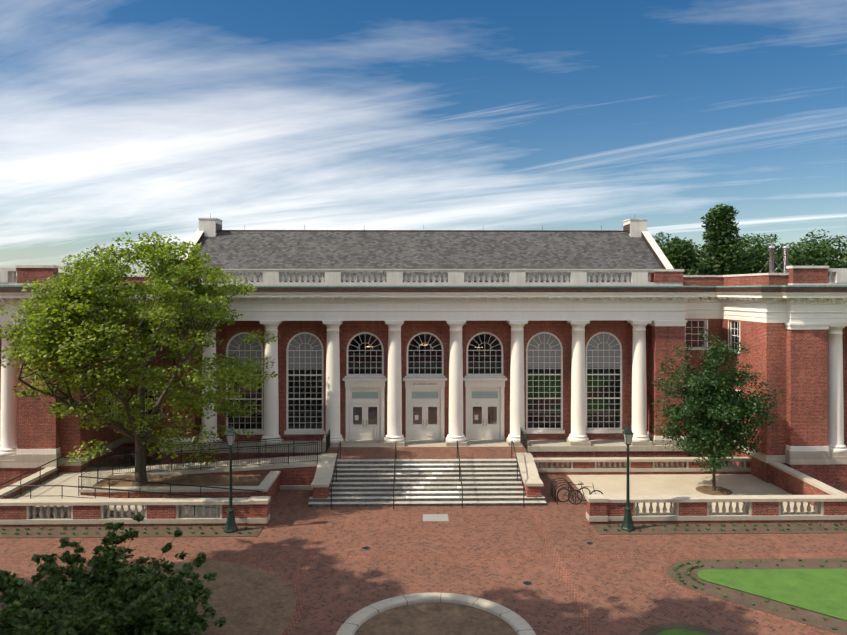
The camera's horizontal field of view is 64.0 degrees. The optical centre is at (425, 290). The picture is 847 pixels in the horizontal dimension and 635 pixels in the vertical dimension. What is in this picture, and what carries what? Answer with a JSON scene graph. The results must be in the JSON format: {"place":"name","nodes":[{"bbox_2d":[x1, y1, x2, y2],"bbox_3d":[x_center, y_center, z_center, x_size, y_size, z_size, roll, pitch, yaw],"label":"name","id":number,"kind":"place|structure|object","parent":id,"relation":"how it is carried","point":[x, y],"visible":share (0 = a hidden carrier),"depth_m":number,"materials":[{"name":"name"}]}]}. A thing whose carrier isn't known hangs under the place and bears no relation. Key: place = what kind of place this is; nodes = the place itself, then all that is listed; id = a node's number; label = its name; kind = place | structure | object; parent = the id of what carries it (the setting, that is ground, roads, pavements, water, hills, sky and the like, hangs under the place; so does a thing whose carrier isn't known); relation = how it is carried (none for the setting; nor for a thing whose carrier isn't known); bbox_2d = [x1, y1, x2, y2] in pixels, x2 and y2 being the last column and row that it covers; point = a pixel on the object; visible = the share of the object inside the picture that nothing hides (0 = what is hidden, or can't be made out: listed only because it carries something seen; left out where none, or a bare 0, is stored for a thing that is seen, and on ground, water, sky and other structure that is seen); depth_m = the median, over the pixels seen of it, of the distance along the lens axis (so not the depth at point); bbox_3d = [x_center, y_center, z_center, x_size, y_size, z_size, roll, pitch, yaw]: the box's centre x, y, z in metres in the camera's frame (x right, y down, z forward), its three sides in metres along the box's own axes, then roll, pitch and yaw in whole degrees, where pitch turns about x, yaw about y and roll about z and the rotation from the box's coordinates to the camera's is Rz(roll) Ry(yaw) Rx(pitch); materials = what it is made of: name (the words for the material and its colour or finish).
{"place":"outdoors","nodes":[
{"label":"outdoors","id":0,"kind":"place"},
{"bbox_2d":[0,231,279,485],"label":"maple tree","id":1,"kind":"object","parent":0,"point":[117,306],"depth_m":31.53,"materials":[{"name":"green plant"}]},
{"bbox_2d":[0,475,846,634],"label":"plaza paving","id":2,"kind":"structure","parent":0,"point":[328,566],"depth_m":26.62,"materials":[{"name":"brick"}]},
{"bbox_2d":[0,514,227,634],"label":"shrub","id":3,"kind":"object","parent":2,"relation":"on","point":[99,621],"depth_m":19.28,"materials":[{"name":"green plant"}]},
{"bbox_2d":[0,447,846,526],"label":"entrance stairs and walls","id":4,"kind":"structure","parent":2,"relation":"on","point":[426,476],"depth_m":33.44,"materials":[{"name":"stone"}]},
{"bbox_2d":[0,427,527,514],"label":"iron railings","id":5,"kind":"object","parent":4,"relation":"on","point":[523,439],"visible":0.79,"depth_m":35.58,"materials":[{"name":"black metal"}]},
{"bbox_2d":[423,514,448,520],"bbox_3d":[0.448,10.447,31.168,1.170,0.012,0.950,0,0,-1],"label":"ground plaque","id":6,"kind":"object","parent":2,"relation":"on","point":[435,517],"visible":0.93,"depth_m":31.18,"materials":[{"name":"stone"}]},
{"bbox_2d":[550,478,575,504],"bbox_3d":[6.869,10.019,33.924,0.939,0.869,1.750,0,0,-1],"label":"bike rack","id":7,"kind":"object","parent":2,"relation":"on","point":[554,497],"visible":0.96,"depth_m":33.89,"materials":[{"name":"black metal"}]},
{"bbox_2d":[558,482,590,501],"bbox_3d":[7.329,9.974,33.553,1.755,1.002,0.557,0,0,-1],"label":"bicycle","id":8,"kind":"object","parent":2,"relation":"on","point":[571,492],"visible":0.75,"depth_m":33.52,"materials":[{"name":"black metal"}]},
{"bbox_2d":[568,483,603,503],"bbox_3d":[7.833,9.973,33.175,1.768,1.004,0.560,0,0,-1],"label":"bicycle","id":9,"kind":"object","parent":2,"relation":"on","point":[580,501],"visible":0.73,"depth_m":33.15,"materials":[{"name":"black metal"}]},
{"bbox_2d":[0,474,846,634],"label":"ground","id":10,"kind":"structure","parent":0,"point":[246,598],"depth_m":23.90,"materials":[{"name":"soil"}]},
{"bbox_2d":[224,425,237,532],"bbox_3d":[-8.460,8.108,29.396,0.554,4.690,0.554,0,0,-1],"label":"lamp post","id":11,"kind":"object","parent":10,"relation":"on","point":[230,526],"visible":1,"depth_m":29.30,"materials":[{"name":"green metal"}]},
{"bbox_2d":[1,522,846,629],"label":"ground cover plants","id":12,"kind":"object","parent":10,"relation":"on","point":[677,576],"visible":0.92,"depth_m":29.03,"materials":[{"name":"green plant"}]},
{"bbox_2d":[621,424,634,530],"bbox_3d":[8.839,8.108,29.630,0.554,4.690,0.554,0,0,-1],"label":"lamp post","id":13,"kind":"object","parent":10,"relation":"on","point":[628,433],"visible":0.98,"depth_m":29.54,"materials":[{"name":"green metal"}]},
{"bbox_2d":[650,329,782,490],"bbox_3d":[15.102,6.250,35.061,6.104,8.407,5.856,0,0,-1],"label":"terrace tree","id":14,"kind":"object","parent":10,"relation":"on","point":[711,382],"depth_m":34.39,"materials":[{"name":"green plant"}]},
{"bbox_2d":[0,0,846,281],"label":"sky","id":15,"kind":"structure","parent":0,"point":[118,117],"materials":[{"name":"blue"}]},
{"bbox_2d":[117,461,732,465],"bbox_3d":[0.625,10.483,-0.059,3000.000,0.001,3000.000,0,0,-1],"label":"ground","id":16,"kind":"structure","parent":0,"point":[148,462],"depth_m":41.31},
{"bbox_2d":[0,223,846,487],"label":"library building","id":17,"kind":"structure","parent":16,"relation":"on","point":[792,364],"depth_m":40.91,"materials":[{"name":"brick"}]},
{"bbox_2d":[0,214,846,467],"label":"library trim","id":18,"kind":"structure","parent":17,"relation":"on","point":[578,301],"depth_m":39.72,"materials":[{"name":"white paint"}]},
{"bbox_2d":[652,232,700,257],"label":"tree foliage","id":19,"kind":"object","parent":16,"relation":"on","point":[657,240],"depth_m":124.35,"materials":[{"name":"green plant"}]},
{"bbox_2d":[660,236,705,274],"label":"tree foliage","id":20,"kind":"object","parent":16,"relation":"on","point":[678,250],"depth_m":99.48,"materials":[{"name":"green plant"}]},
{"bbox_2d":[663,250,702,274],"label":"tree foliage","id":21,"kind":"object","parent":16,"relation":"on","point":[687,264],"depth_m":105.37,"materials":[{"name":"green plant"}]},
{"bbox_2d":[697,204,744,274],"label":"tree foliage","id":22,"kind":"object","parent":16,"relation":"on","point":[718,229],"depth_m":99.43,"materials":[{"name":"green plant"}]},
{"bbox_2d":[693,233,768,273],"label":"tree foliage","id":23,"kind":"object","parent":16,"relation":"on","point":[745,241],"visible":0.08,"depth_m":114.73,"materials":[{"name":"green plant"}]},
{"bbox_2d":[698,239,782,274],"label":"tree foliage","id":24,"kind":"object","parent":16,"relation":"on","point":[751,258],"depth_m":101.77,"materials":[{"name":"green plant"}]},
{"bbox_2d":[739,233,807,271],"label":"tree foliage","id":25,"kind":"object","parent":16,"relation":"on","point":[779,252],"depth_m":120.62,"materials":[{"name":"green plant"}]},
{"bbox_2d":[752,234,841,281],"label":"tree foliage","id":26,"kind":"object","parent":16,"relation":"on","point":[814,252],"depth_m":98.37,"materials":[{"name":"green plant"}]},
{"bbox_2d":[779,228,846,267],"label":"tree foliage","id":27,"kind":"object","parent":16,"relation":"on","point":[841,254],"depth_m":106.24,"materials":[{"name":"green plant"}]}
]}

